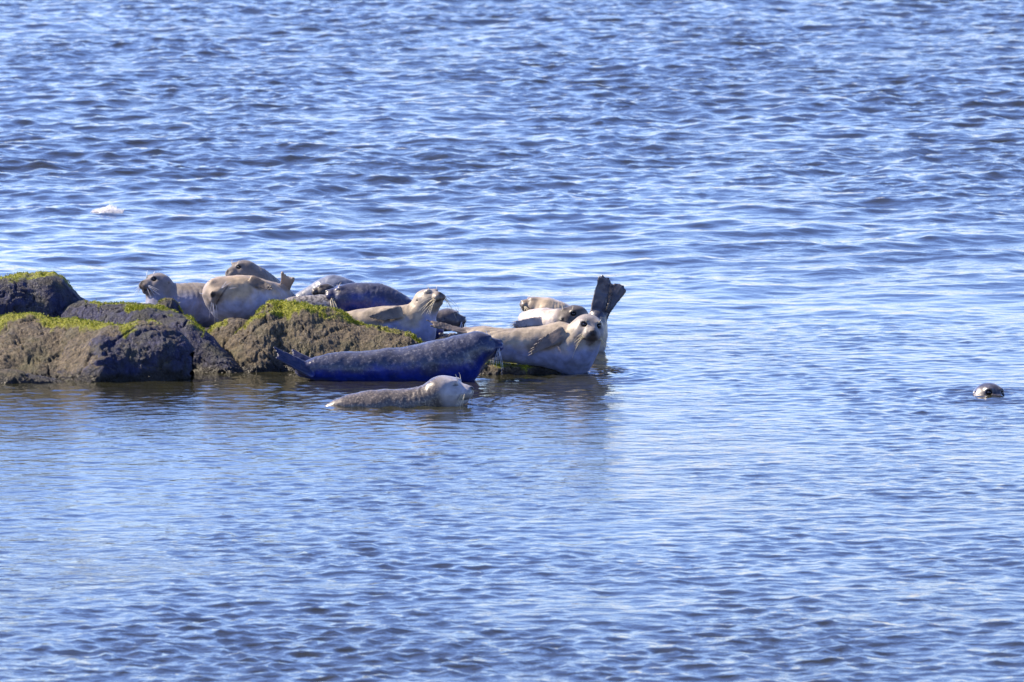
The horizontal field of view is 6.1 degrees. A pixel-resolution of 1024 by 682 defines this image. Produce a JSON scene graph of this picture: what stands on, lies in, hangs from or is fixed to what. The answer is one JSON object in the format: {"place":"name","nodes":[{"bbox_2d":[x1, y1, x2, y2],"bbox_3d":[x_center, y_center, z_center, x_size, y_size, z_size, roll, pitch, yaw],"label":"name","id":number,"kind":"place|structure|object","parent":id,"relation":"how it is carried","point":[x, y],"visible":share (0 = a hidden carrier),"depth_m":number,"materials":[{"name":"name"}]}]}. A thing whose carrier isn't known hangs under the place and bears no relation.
{"place":"outdoors","nodes":[
{"label":"outdoors","id":0,"kind":"place"},
{"bbox_2d":[0,0,1023,681],"bbox_3d":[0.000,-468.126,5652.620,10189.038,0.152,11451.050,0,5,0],"label":"sea","id":1,"kind":"structure","parent":0,"point":[772,438],"depth_m":78.64,"materials":[{"name":"blue liquid"}]},
{"bbox_2d":[0,369,64,383],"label":"boulder","id":2,"kind":"object","parent":1,"relation":"in","point":[11,376],"visible":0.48,"depth_m":75.50,"materials":[{"name":"grey stone"}]},
{"bbox_2d":[0,270,83,316],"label":"boulder","id":3,"kind":"object","parent":1,"relation":"in","point":[52,294],"visible":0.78,"depth_m":77.43,"materials":[{"name":"grey stone"}]},
{"bbox_2d":[0,311,194,381],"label":"boulder","id":4,"kind":"object","parent":1,"relation":"in","point":[75,348],"visible":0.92,"depth_m":75.90,"materials":[{"name":"grey stone"}]},
{"bbox_2d":[90,204,123,213],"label":"foam crest","id":5,"kind":"object","parent":1,"relation":"on","point":[109,209],"visible":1,"depth_m":94.51,"materials":[{"name":"white liquid"}]},
{"bbox_2d":[61,299,243,372],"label":"boulder","id":6,"kind":"object","parent":1,"relation":"in","point":[211,355],"visible":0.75,"depth_m":76.92,"materials":[{"name":"grey stone"}]},
{"bbox_2d":[155,297,183,314],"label":"rock knob","id":7,"kind":"object","parent":6,"relation":"on","point":[170,303],"visible":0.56,"depth_m":77.57,"materials":[{"name":"grey stone"}]},
{"bbox_2d":[207,317,246,347],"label":"boulder","id":8,"kind":"object","parent":1,"relation":"in","point":[223,331],"visible":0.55,"depth_m":77.27,"materials":[{"name":"stone"}]},
{"bbox_2d":[223,299,422,371],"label":"boulder","id":9,"kind":"object","parent":1,"relation":"in","point":[304,328],"visible":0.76,"depth_m":76.79,"materials":[{"name":"brown stone"}]},
{"bbox_2d":[347,286,455,341],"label":"harbour seal","id":10,"kind":"object","parent":9,"relation":"on","point":[418,310],"visible":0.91,"depth_m":77.26,"materials":[{"name":"fur"}]},
{"bbox_2d":[273,330,503,380],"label":"harbour seal","id":11,"kind":"object","parent":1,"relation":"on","point":[467,356],"visible":0.98,"depth_m":75.66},
{"bbox_2d":[324,373,473,407],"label":"harbour seal","id":12,"kind":"object","parent":1,"relation":"on","point":[442,391],"visible":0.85,"depth_m":73.43,"materials":[{"name":"fur"}]},
{"bbox_2d":[479,360,559,374],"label":"boulder","id":13,"kind":"object","parent":1,"relation":"in","point":[509,368],"visible":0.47,"depth_m":76.31,"materials":[{"name":"brown stone"}]},
{"bbox_2d":[426,314,610,374],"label":"harbour seal","id":14,"kind":"object","parent":13,"relation":"on","point":[573,346],"visible":0.93,"depth_m":76.27,"materials":[{"name":"fur"}]},
{"bbox_2d":[519,275,625,351],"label":"harbour seal","id":15,"kind":"object","parent":1,"relation":"on","point":[607,296],"visible":0.48,"depth_m":78.39,"materials":[{"name":"fur"}]},
{"bbox_2d":[973,383,1004,395],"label":"harbour seal","id":16,"kind":"object","parent":1,"relation":"on","point":[988,389],"visible":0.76,"depth_m":74.47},
{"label":"boulder","id":17,"kind":"object","parent":1,"relation":"in","visible":0},
{"bbox_2d":[136,271,220,327],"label":"harbour seal","id":18,"kind":"object","parent":17,"relation":"on","point":[154,287],"visible":0.41,"depth_m":78.46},
{"bbox_2d":[200,271,294,320],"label":"harbour seal","id":19,"kind":"object","parent":17,"relation":"on","point":[239,296],"visible":0.82,"depth_m":77.91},
{"bbox_2d":[225,260,294,296],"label":"harbour seal","id":20,"kind":"object","parent":17,"relation":"on","point":[245,267],"visible":0.4,"depth_m":78.74,"materials":[{"name":"fur"}]},
{"bbox_2d":[286,294,337,307],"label":"harbour seal","id":21,"kind":"object","parent":17,"relation":"on","point":[318,300],"visible":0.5,"depth_m":77.82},
{"bbox_2d":[311,283,333,294],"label":"harbour seal","id":22,"kind":"object","parent":17,"relation":"on","point":[319,289],"visible":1,"depth_m":78.34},
{"bbox_2d":[294,275,354,295],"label":"harbour seal","id":23,"kind":"object","parent":17,"relation":"on","point":[334,280],"visible":0.32,"depth_m":78.88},
{"bbox_2d":[325,282,443,339],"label":"harbour seal","id":24,"kind":"object","parent":17,"relation":"on","point":[352,296],"visible":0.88,"depth_m":77.78,"materials":[{"name":"fur"}]},
{"bbox_2d":[436,307,465,331],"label":"harbour seal","id":25,"kind":"object","parent":17,"relation":"on","point":[448,316],"visible":0.23,"depth_m":78.28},
{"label":"boulder","id":26,"kind":"object","parent":1,"relation":"in","visible":0},
{"bbox_2d":[510,305,587,327],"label":"harbour seal","id":27,"kind":"object","parent":26,"relation":"on","point":[542,316],"visible":0.53,"depth_m":77.35,"materials":[{"name":"fur"}]}
]}

